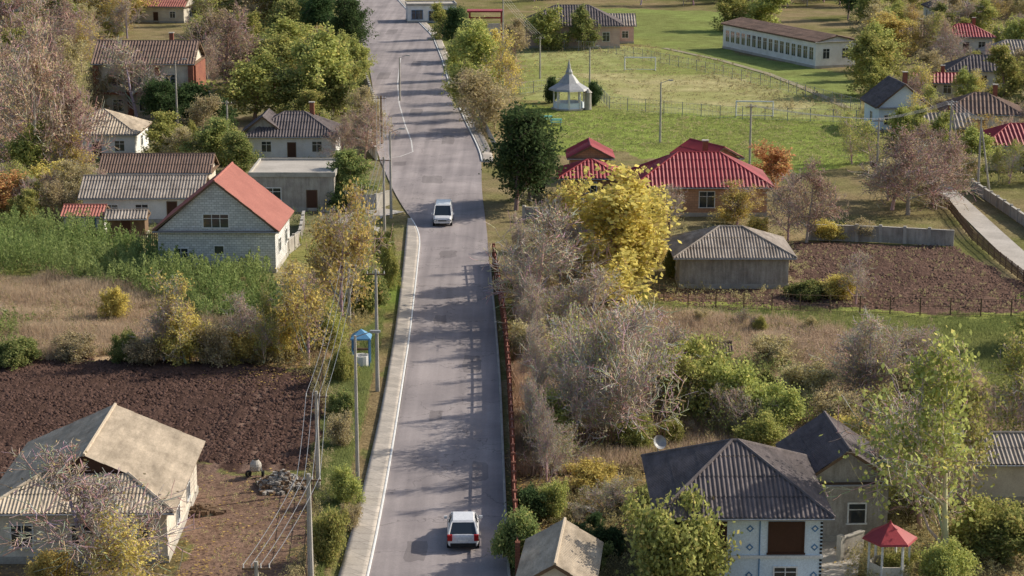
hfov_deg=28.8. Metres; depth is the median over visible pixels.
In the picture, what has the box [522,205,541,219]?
yard wall
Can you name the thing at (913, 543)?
undergrowth
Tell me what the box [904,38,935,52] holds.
walls
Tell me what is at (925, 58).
autumn tree
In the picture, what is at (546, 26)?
yellow green tree
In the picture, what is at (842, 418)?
yellow bush
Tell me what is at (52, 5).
bare tree
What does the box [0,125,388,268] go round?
yard weeds
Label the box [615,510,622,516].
dry bush
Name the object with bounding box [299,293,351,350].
yellow green bush
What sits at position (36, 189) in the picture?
yellow green tree
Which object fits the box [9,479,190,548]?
windows
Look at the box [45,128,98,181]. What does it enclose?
autumn tree
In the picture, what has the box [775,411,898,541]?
summer kitchen
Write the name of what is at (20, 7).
walls
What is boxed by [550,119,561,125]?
bench
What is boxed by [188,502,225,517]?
firewood pile
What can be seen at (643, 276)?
autumn tree
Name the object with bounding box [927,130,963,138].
windows
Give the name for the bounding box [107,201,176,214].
windows
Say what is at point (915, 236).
concrete fence
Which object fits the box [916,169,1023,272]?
concrete road
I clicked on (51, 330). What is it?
dry grass
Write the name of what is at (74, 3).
yellow green tree
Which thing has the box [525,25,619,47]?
walls
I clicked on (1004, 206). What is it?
stone wall
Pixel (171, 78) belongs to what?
windows
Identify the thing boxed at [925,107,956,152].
yellow green tree
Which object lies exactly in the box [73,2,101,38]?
autumn tree
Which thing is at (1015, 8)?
yellow green bush
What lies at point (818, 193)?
bare tree
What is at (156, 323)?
bare tree
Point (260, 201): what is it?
roof
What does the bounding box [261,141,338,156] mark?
windows
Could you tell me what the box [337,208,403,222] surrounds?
forecourt
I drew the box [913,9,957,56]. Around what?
autumn tree
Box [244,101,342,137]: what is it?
roof
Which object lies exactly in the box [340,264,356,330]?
utility pole
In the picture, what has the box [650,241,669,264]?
yellow bush
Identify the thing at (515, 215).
bare tree
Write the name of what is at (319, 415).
picket fence
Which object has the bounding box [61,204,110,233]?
garden hut
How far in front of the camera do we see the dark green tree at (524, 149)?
202.40 m
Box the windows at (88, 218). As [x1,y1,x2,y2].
[71,218,96,228]
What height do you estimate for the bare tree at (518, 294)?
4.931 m
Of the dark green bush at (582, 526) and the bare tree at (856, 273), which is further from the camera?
the bare tree at (856, 273)
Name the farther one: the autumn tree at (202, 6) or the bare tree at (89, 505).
the autumn tree at (202, 6)
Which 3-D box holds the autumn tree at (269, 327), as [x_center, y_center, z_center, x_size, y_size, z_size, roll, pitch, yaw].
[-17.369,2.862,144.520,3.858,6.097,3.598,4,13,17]
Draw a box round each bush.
[0,333,44,371]
[21,546,79,575]
[31,2,48,24]
[46,329,103,363]
[96,285,134,317]
[102,6,125,37]
[106,326,137,363]
[122,333,164,365]
[147,311,211,365]
[167,78,211,125]
[187,119,198,141]
[189,95,238,128]
[191,319,238,367]
[202,126,248,166]
[222,325,268,366]
[249,303,313,362]
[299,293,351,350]
[301,503,352,568]
[323,386,359,416]
[324,185,351,210]
[324,341,360,382]
[324,408,358,447]
[324,461,365,505]
[339,502,363,531]
[343,266,390,314]
[372,226,396,265]
[378,238,401,289]
[494,283,590,345]
[504,315,551,358]
[504,481,553,520]
[512,312,628,418]
[515,421,592,476]
[519,384,587,447]
[531,295,688,447]
[534,476,569,522]
[543,74,558,102]
[552,317,598,354]
[561,456,624,496]
[568,502,586,518]
[570,520,597,536]
[571,509,583,523]
[574,472,641,520]
[585,511,605,527]
[588,79,603,105]
[592,524,626,556]
[600,540,613,568]
[603,410,657,450]
[615,480,742,575]
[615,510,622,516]
[620,481,650,510]
[630,282,649,300]
[637,331,753,421]
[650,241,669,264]
[656,397,678,418]
[656,416,685,444]
[662,250,674,277]
[665,329,696,364]
[684,419,697,433]
[692,356,773,422]
[694,307,707,321]
[698,381,790,432]
[716,417,732,431]
[729,409,791,446]
[731,354,780,386]
[733,308,749,324]
[739,374,818,431]
[743,214,769,232]
[743,330,800,373]
[748,314,757,325]
[751,315,768,331]
[772,351,851,395]
[781,278,826,302]
[799,388,815,407]
[804,314,818,325]
[805,382,867,422]
[812,218,848,241]
[817,271,871,299]
[822,333,907,407]
[830,413,875,440]
[844,215,876,239]
[872,402,915,488]
[875,324,943,367]
[876,549,919,575]
[883,358,959,418]
[895,132,907,148]
[914,533,984,575]
[940,492,1023,558]
[956,49,981,65]
[963,157,987,181]
[968,507,1023,565]
[991,23,1003,42]
[1003,12,1017,29]
[1007,0,1022,15]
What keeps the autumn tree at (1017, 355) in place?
on the ground at (674, 24)
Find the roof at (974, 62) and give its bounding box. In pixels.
[942,54,997,71]
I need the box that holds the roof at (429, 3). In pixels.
[405,0,456,5]
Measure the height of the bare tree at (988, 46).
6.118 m
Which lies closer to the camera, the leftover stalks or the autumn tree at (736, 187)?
the leftover stalks
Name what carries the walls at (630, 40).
on the ground at (674, 24)
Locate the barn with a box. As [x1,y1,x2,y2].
[896,431,1023,503]
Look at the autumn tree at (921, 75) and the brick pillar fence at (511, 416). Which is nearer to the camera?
the brick pillar fence at (511, 416)
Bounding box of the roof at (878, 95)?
[860,71,932,108]
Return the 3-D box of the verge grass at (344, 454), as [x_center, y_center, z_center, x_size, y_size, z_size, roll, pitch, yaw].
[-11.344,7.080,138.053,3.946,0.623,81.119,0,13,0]
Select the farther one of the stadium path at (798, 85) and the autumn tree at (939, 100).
the stadium path at (798, 85)
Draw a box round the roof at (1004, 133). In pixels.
[978,123,1023,146]
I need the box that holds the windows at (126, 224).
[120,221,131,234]
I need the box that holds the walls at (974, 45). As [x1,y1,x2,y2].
[944,38,991,54]
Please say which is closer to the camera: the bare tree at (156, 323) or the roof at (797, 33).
the bare tree at (156, 323)
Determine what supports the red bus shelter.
on the ground at (674, 24)
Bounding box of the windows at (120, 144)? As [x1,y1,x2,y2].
[79,134,143,159]
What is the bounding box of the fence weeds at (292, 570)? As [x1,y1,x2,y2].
[282,357,343,575]
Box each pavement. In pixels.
[338,218,418,575]
[399,0,492,161]
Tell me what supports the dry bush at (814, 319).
on the ground at (674, 24)
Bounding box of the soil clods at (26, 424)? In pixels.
[0,357,327,476]
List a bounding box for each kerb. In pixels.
[366,218,419,575]
[398,0,481,161]
[489,266,510,575]
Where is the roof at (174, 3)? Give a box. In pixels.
[141,0,192,7]
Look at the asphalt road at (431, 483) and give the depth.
153.13 m
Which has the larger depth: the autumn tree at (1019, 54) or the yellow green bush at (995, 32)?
the yellow green bush at (995, 32)
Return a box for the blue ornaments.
[725,521,822,575]
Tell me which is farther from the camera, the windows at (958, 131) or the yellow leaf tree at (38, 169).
the windows at (958, 131)
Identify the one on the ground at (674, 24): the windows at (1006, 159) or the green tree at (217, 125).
the green tree at (217, 125)
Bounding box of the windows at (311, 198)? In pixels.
[265,187,317,211]
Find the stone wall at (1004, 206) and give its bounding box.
[970,178,1023,226]
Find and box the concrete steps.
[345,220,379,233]
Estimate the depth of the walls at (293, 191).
204.18 m
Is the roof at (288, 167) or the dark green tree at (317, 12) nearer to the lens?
the roof at (288, 167)
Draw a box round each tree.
[0,0,78,48]
[0,13,95,171]
[0,16,45,126]
[0,20,47,106]
[0,79,55,141]
[0,107,26,139]
[0,115,56,184]
[0,121,23,176]
[0,159,42,197]
[0,169,36,214]
[0,437,202,575]
[1,22,27,68]
[1,104,25,140]
[6,23,77,133]
[6,171,50,210]
[6,187,38,218]
[11,176,45,203]
[12,81,47,124]
[14,0,50,25]
[14,193,41,226]
[25,158,73,198]
[29,166,68,208]
[31,0,96,19]
[35,177,82,220]
[36,0,90,22]
[38,5,70,33]
[39,72,73,114]
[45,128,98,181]
[47,56,119,173]
[48,158,96,203]
[49,0,114,53]
[51,0,92,36]
[53,21,76,64]
[53,33,92,89]
[68,501,175,575]
[70,17,106,68]
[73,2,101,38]
[78,0,160,25]
[80,65,119,111]
[83,0,145,29]
[92,168,106,174]
[96,0,133,36]
[97,34,171,117]
[100,0,146,38]
[124,0,149,19]
[127,295,184,361]
[133,77,191,123]
[138,109,194,152]
[145,267,230,364]
[152,126,202,164]
[173,0,264,84]
[174,0,227,13]
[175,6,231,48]
[175,93,225,130]
[175,116,233,164]
[178,12,207,39]
[192,0,240,18]
[202,35,222,95]
[204,42,229,56]
[204,47,294,119]
[205,45,238,80]
[217,7,270,52]
[217,129,263,171]
[218,44,250,82]
[218,290,272,360]
[227,34,280,72]
[229,0,276,21]
[231,0,252,16]
[235,1,267,25]
[243,284,305,363]
[251,0,295,32]
[251,13,318,51]
[254,29,313,70]
[256,0,301,34]
[264,21,361,114]
[266,67,323,113]
[267,254,342,364]
[273,207,355,310]
[275,86,325,121]
[293,0,308,20]
[296,0,337,44]
[301,177,392,328]
[308,24,327,42]
[313,68,358,120]
[315,46,364,115]
[316,112,359,157]
[319,108,334,119]
[325,203,379,275]
[326,28,352,76]
[326,146,382,191]
[327,0,378,45]
[335,210,385,290]
[343,85,378,125]
[344,33,378,84]
[345,99,399,160]
[358,96,393,136]
[428,1,448,39]
[428,3,469,46]
[440,58,476,108]
[441,28,463,76]
[444,17,491,58]
[446,64,523,132]
[447,17,505,86]
[453,68,493,119]
[464,27,506,69]
[471,198,598,323]
[476,25,535,101]
[478,97,569,210]
[480,84,506,128]
[480,136,558,200]
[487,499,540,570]
[498,16,532,59]
[505,210,530,251]
[509,225,535,273]
[511,273,539,321]
[512,193,615,300]
[512,276,546,326]
[515,252,534,299]
[516,321,552,384]
[518,3,576,49]
[519,377,553,448]
[520,376,557,475]
[523,308,546,362]
[523,353,555,415]
[525,401,564,486]
[526,316,553,401]
[530,159,686,308]
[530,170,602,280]
[531,360,617,445]
[532,266,558,293]
[546,262,628,327]
[559,293,697,440]
[567,3,602,49]
[580,188,602,237]
[606,311,670,383]
[617,260,650,292]
[630,321,710,413]
[640,181,672,258]
[652,183,687,222]
[657,193,682,230]
[662,343,716,418]
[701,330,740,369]
[706,0,759,30]
[709,189,754,224]
[714,179,768,224]
[733,0,793,23]
[748,139,795,189]
[761,155,850,242]
[761,171,816,240]
[806,307,918,392]
[813,321,992,546]
[830,108,865,164]
[832,0,858,19]
[835,251,882,303]
[836,383,907,441]
[841,118,894,168]
[843,24,919,93]
[843,38,867,80]
[850,0,870,20]
[850,139,944,209]
[851,0,886,21]
[854,158,924,200]
[856,17,910,66]
[857,2,891,31]
[859,10,920,56]
[859,56,893,94]
[859,123,983,214]
[861,384,987,529]
[869,0,891,15]
[883,6,899,19]
[883,103,922,146]
[884,0,908,19]
[888,453,952,512]
[890,0,905,8]
[898,20,923,52]
[899,62,940,92]
[899,70,913,82]
[900,1,923,21]
[901,91,934,111]
[901,367,1012,502]
[904,119,948,165]
[905,0,926,10]
[906,102,931,141]
[907,74,930,98]
[911,48,948,71]
[911,126,977,204]
[912,62,938,95]
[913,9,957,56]
[915,11,955,50]
[918,1,961,24]
[920,80,954,112]
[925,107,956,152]
[927,0,969,21]
[928,32,973,64]
[930,19,971,59]
[931,0,967,23]
[933,96,951,112]
[951,65,985,96]
[951,152,987,185]
[952,122,1006,164]
[953,0,987,27]
[953,16,970,32]
[955,113,995,139]
[957,0,1000,32]
[962,68,991,92]
[978,323,1023,430]
[983,41,1011,65]
[983,41,1023,96]
[988,136,1023,183]
[988,144,1005,180]
[989,0,1010,21]
[992,115,1021,125]
[993,116,1008,126]
[994,0,1017,20]
[996,13,1023,40]
[996,15,1023,39]
[1002,292,1023,342]
[1004,17,1018,39]
[1009,0,1023,16]
[1011,46,1023,72]
[1012,95,1023,107]
[1017,101,1023,121]
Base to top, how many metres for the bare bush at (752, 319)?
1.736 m
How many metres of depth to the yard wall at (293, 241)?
186.67 m
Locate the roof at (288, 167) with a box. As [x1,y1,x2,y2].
[248,158,338,176]
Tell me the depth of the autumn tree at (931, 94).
266.32 m
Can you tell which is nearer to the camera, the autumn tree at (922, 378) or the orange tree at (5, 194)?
the autumn tree at (922, 378)
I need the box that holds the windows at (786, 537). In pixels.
[673,521,804,575]
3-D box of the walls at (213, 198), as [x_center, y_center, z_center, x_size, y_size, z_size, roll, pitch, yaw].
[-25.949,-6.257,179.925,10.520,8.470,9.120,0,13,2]
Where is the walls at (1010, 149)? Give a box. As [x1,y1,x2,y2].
[971,138,1023,169]
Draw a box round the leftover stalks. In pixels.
[173,471,306,575]
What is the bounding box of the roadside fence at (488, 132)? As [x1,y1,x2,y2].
[478,113,495,148]
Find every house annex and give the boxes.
[556,158,621,201]
[565,137,614,162]
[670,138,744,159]
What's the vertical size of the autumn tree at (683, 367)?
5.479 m
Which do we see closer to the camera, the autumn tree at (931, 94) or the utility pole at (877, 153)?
the utility pole at (877, 153)
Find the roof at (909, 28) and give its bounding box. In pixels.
[898,18,929,37]
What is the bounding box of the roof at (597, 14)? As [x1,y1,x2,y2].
[522,4,623,26]
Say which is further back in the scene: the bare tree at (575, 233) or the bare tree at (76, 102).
the bare tree at (76, 102)
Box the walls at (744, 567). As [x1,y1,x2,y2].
[651,476,822,575]
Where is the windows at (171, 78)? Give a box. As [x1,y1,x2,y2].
[111,74,174,111]
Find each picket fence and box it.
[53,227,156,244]
[305,349,323,575]
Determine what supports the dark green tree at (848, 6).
on the ground at (674, 24)
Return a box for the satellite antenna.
[654,435,665,450]
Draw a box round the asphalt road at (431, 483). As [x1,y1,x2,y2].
[357,0,507,575]
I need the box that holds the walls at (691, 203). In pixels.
[648,177,766,216]
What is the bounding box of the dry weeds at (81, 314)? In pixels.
[0,267,321,359]
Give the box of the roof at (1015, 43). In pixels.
[976,39,1023,54]
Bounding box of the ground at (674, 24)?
[0,0,1023,575]
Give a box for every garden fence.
[364,72,376,159]
[523,427,664,447]
[648,282,1023,315]
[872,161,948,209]
[948,200,1023,281]
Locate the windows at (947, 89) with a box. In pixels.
[931,85,951,93]
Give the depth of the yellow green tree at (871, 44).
293.43 m
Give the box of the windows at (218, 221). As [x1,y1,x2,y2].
[173,214,287,261]
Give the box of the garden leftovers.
[659,241,1020,309]
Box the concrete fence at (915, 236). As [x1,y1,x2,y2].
[808,223,953,245]
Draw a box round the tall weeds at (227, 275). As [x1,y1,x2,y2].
[0,204,283,320]
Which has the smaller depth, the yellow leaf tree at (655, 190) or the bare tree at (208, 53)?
the yellow leaf tree at (655, 190)
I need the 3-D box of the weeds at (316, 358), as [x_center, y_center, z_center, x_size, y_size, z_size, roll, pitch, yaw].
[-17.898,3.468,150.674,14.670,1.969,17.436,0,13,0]
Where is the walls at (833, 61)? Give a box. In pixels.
[722,25,854,68]
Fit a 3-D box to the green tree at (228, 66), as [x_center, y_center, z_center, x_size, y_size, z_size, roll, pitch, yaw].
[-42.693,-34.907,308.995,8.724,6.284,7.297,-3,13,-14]
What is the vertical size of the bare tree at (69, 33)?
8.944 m
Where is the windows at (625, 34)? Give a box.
[622,31,628,37]
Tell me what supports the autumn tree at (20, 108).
on the ground at (674, 24)
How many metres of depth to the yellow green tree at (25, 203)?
196.03 m
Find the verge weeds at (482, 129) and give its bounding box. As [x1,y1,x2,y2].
[443,49,519,139]
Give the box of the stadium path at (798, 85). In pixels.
[663,48,849,107]
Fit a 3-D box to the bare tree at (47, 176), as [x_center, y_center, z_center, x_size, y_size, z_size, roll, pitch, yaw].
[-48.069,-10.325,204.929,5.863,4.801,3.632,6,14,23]
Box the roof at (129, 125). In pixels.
[62,109,151,135]
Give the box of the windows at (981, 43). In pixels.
[951,41,985,51]
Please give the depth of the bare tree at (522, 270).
161.15 m
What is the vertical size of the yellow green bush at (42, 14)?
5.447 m
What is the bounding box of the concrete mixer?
[245,459,264,476]
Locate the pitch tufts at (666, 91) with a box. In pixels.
[517,48,853,116]
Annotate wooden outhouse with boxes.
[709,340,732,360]
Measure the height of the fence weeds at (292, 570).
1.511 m
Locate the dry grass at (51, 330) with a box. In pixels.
[0,267,332,361]
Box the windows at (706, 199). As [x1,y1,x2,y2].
[658,191,714,207]
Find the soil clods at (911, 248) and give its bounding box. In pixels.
[655,242,1023,313]
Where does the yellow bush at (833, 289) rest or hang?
on the ground at (674, 24)
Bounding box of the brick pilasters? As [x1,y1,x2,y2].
[92,58,206,116]
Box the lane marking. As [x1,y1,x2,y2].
[391,58,412,157]
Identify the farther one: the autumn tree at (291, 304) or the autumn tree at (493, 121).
the autumn tree at (493, 121)
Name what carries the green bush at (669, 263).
on the ground at (674, 24)
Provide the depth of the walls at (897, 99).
257.99 m
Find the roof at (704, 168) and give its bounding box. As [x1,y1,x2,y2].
[626,139,774,188]
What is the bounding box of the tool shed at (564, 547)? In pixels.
[515,517,603,575]
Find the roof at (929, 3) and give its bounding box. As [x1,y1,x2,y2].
[921,0,971,7]
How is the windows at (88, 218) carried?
in the garden hut
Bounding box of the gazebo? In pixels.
[548,60,588,110]
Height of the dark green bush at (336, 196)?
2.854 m
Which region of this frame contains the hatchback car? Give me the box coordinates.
[444,511,481,547]
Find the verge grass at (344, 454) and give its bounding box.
[306,268,390,575]
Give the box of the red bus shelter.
[467,9,501,36]
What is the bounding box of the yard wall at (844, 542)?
[836,529,864,560]
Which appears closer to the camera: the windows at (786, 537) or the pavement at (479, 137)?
the windows at (786, 537)
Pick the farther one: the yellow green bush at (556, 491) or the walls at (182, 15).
the walls at (182, 15)
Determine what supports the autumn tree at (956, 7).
on the ground at (674, 24)
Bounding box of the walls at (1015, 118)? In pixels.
[965,107,1018,128]
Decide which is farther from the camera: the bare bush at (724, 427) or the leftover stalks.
the bare bush at (724, 427)
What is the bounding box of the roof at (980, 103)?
[936,84,1023,116]
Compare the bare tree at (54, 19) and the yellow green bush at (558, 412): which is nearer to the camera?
the yellow green bush at (558, 412)
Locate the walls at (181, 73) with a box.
[98,48,201,120]
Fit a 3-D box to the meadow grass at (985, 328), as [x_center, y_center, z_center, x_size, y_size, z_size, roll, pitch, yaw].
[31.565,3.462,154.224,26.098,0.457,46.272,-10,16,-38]
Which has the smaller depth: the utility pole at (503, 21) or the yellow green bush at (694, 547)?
the yellow green bush at (694, 547)
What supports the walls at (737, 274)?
on the ground at (674, 24)
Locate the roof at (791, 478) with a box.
[640,438,835,520]
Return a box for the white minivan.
[431,199,453,225]
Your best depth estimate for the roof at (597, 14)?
360.50 m
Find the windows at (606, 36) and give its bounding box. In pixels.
[536,32,609,41]
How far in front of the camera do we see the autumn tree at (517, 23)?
338.85 m
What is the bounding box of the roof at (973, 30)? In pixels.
[949,17,995,37]
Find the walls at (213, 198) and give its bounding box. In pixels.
[158,181,289,272]
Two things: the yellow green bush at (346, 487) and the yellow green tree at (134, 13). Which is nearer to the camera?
the yellow green bush at (346, 487)
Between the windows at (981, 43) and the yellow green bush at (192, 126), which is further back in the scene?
the windows at (981, 43)
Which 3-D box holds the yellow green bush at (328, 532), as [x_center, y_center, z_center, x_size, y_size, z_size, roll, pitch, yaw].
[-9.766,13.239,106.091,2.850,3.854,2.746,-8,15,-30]
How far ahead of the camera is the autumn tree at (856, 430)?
119.39 m
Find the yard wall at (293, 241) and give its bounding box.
[287,211,304,252]
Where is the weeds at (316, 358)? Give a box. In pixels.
[195,299,378,374]
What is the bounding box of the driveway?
[821,541,859,575]
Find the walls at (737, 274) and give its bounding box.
[674,247,788,288]
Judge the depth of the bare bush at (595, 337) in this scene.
125.90 m
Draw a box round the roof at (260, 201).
[152,162,293,233]
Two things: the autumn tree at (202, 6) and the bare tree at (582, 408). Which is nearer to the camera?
the bare tree at (582, 408)
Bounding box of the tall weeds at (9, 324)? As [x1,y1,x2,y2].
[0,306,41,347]
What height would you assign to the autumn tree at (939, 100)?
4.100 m
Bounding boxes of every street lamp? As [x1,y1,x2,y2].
[174,58,186,124]
[354,330,379,479]
[389,128,404,217]
[399,55,409,100]
[589,46,598,82]
[659,80,672,142]
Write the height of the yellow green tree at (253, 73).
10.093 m
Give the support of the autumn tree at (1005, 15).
on the ground at (674, 24)
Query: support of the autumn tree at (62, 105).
on the ground at (674, 24)
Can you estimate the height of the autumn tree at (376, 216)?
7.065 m
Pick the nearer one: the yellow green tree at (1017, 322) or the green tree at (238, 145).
the yellow green tree at (1017, 322)
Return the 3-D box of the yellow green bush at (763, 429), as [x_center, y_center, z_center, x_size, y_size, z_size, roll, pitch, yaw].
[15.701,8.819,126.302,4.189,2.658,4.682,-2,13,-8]
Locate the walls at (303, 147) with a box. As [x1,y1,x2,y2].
[248,136,340,160]
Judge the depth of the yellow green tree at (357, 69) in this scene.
275.08 m
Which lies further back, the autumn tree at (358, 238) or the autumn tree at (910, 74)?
the autumn tree at (910, 74)
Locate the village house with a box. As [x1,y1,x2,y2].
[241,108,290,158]
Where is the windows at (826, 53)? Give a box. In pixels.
[725,30,848,59]
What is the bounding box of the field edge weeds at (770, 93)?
[532,43,863,118]
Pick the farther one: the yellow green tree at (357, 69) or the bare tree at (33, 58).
the yellow green tree at (357, 69)
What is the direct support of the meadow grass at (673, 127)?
on the ground at (674, 24)
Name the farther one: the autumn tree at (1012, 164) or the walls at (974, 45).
the walls at (974, 45)
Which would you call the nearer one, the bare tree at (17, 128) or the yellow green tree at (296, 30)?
the bare tree at (17, 128)
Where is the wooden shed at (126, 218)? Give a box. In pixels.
[104,209,150,238]
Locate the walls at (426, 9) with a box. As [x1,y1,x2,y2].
[406,6,455,22]
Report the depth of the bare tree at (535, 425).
119.48 m
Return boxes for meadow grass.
[512,104,869,170]
[617,299,1023,399]
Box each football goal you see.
[624,57,655,70]
[735,101,773,116]
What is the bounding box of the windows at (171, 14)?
[140,10,191,22]
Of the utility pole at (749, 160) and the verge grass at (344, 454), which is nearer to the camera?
the verge grass at (344, 454)
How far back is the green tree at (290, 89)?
266.04 m
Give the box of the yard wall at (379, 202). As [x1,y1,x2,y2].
[343,190,389,209]
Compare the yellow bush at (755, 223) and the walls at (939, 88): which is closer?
the yellow bush at (755, 223)
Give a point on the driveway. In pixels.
(829, 555)
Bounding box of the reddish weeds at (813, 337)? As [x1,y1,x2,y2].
[774,317,959,372]
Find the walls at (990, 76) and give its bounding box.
[951,70,1006,88]
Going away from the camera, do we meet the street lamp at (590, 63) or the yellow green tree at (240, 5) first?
the street lamp at (590, 63)
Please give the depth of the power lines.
133.68 m
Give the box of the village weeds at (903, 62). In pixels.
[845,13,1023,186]
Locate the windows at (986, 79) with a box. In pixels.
[979,76,1007,86]
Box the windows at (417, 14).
[411,10,447,20]
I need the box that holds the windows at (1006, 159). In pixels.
[1000,150,1023,169]
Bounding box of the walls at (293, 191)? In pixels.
[252,176,335,211]
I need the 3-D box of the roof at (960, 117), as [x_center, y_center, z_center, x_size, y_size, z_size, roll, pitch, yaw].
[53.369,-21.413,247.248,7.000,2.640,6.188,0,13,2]
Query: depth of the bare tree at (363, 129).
236.39 m
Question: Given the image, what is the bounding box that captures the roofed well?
[350,329,371,366]
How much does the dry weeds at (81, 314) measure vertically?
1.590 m
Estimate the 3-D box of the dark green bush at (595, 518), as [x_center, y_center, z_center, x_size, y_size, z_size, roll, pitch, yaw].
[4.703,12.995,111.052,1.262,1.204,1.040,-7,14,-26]
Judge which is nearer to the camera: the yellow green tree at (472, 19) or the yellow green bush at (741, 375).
the yellow green bush at (741, 375)
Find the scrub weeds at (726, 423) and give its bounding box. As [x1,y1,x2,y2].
[669,330,812,437]
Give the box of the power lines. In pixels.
[244,1,978,563]
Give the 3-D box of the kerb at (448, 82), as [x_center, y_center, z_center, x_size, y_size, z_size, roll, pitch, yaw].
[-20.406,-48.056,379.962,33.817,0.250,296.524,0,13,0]
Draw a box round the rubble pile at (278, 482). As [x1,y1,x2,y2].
[255,469,315,495]
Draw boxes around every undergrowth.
[520,441,660,575]
[844,490,1023,575]
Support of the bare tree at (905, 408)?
on the ground at (674, 24)
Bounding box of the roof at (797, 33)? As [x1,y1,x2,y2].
[721,17,856,42]
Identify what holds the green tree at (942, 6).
on the ground at (674, 24)
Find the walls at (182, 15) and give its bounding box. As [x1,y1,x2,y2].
[130,0,196,22]
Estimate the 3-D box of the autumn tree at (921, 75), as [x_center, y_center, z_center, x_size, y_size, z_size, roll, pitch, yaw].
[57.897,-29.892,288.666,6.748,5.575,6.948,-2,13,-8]
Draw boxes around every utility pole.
[222,101,231,119]
[242,561,270,575]
[296,473,320,575]
[305,391,326,489]
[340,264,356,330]
[366,269,384,391]
[376,96,385,143]
[377,157,390,230]
[502,0,503,79]
[536,37,543,78]
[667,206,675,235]
[746,104,755,164]
[873,118,884,163]
[947,100,957,147]
[975,117,989,189]
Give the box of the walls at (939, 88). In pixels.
[928,82,956,100]
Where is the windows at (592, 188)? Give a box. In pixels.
[584,182,596,193]
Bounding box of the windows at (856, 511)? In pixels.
[846,502,866,524]
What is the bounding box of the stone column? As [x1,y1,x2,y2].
[584,89,591,109]
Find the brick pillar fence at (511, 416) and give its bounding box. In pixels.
[492,243,519,574]
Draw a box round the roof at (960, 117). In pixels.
[923,104,973,129]
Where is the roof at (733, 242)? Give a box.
[665,225,797,259]
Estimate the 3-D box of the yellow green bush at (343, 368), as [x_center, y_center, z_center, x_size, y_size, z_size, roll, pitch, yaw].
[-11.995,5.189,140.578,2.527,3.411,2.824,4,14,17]
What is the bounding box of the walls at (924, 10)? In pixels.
[923,7,962,20]
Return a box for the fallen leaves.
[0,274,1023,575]
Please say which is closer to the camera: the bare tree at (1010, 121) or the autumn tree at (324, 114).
the bare tree at (1010, 121)
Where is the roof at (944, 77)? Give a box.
[911,65,958,84]
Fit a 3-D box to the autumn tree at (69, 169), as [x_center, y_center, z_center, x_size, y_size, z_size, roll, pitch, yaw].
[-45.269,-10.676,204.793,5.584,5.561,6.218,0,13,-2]
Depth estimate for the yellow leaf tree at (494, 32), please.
322.17 m
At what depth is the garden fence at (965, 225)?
184.61 m
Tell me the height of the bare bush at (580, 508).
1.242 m
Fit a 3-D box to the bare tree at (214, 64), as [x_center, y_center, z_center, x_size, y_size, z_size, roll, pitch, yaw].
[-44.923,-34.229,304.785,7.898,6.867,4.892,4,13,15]
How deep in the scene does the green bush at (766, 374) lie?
134.94 m
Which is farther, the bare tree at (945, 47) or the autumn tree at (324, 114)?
the bare tree at (945, 47)
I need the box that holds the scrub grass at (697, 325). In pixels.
[503,300,1023,476]
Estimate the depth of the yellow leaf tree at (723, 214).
196.82 m
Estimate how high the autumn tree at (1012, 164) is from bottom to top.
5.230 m
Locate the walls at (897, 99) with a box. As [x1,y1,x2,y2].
[864,86,923,132]
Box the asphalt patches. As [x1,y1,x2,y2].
[377,29,487,561]
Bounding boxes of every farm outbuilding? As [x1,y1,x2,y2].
[77,174,209,222]
[97,153,219,181]
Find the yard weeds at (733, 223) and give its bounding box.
[513,187,809,303]
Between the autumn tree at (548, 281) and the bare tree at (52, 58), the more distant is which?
the bare tree at (52, 58)
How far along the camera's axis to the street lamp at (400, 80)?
288.11 m
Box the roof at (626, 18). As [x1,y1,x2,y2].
[591,13,636,26]
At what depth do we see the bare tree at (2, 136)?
222.16 m
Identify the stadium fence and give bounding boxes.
[522,78,856,121]
[560,40,860,110]
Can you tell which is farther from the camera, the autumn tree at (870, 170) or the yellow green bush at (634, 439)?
the autumn tree at (870, 170)
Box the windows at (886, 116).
[870,110,899,128]
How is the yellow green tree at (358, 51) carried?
on the ground at (674, 24)
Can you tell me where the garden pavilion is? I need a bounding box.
[862,520,917,575]
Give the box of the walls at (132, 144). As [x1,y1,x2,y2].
[59,127,148,159]
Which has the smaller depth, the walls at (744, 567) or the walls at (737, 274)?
the walls at (744, 567)
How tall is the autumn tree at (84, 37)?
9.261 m
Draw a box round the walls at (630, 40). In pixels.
[620,18,633,43]
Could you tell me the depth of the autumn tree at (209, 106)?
253.67 m
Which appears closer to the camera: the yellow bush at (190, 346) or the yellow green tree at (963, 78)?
the yellow bush at (190, 346)
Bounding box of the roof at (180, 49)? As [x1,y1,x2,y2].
[90,32,205,64]
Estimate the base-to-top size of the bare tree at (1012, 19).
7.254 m
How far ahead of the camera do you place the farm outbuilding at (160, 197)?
198.78 m
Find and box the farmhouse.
[0,403,205,563]
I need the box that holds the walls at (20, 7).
[11,0,43,11]

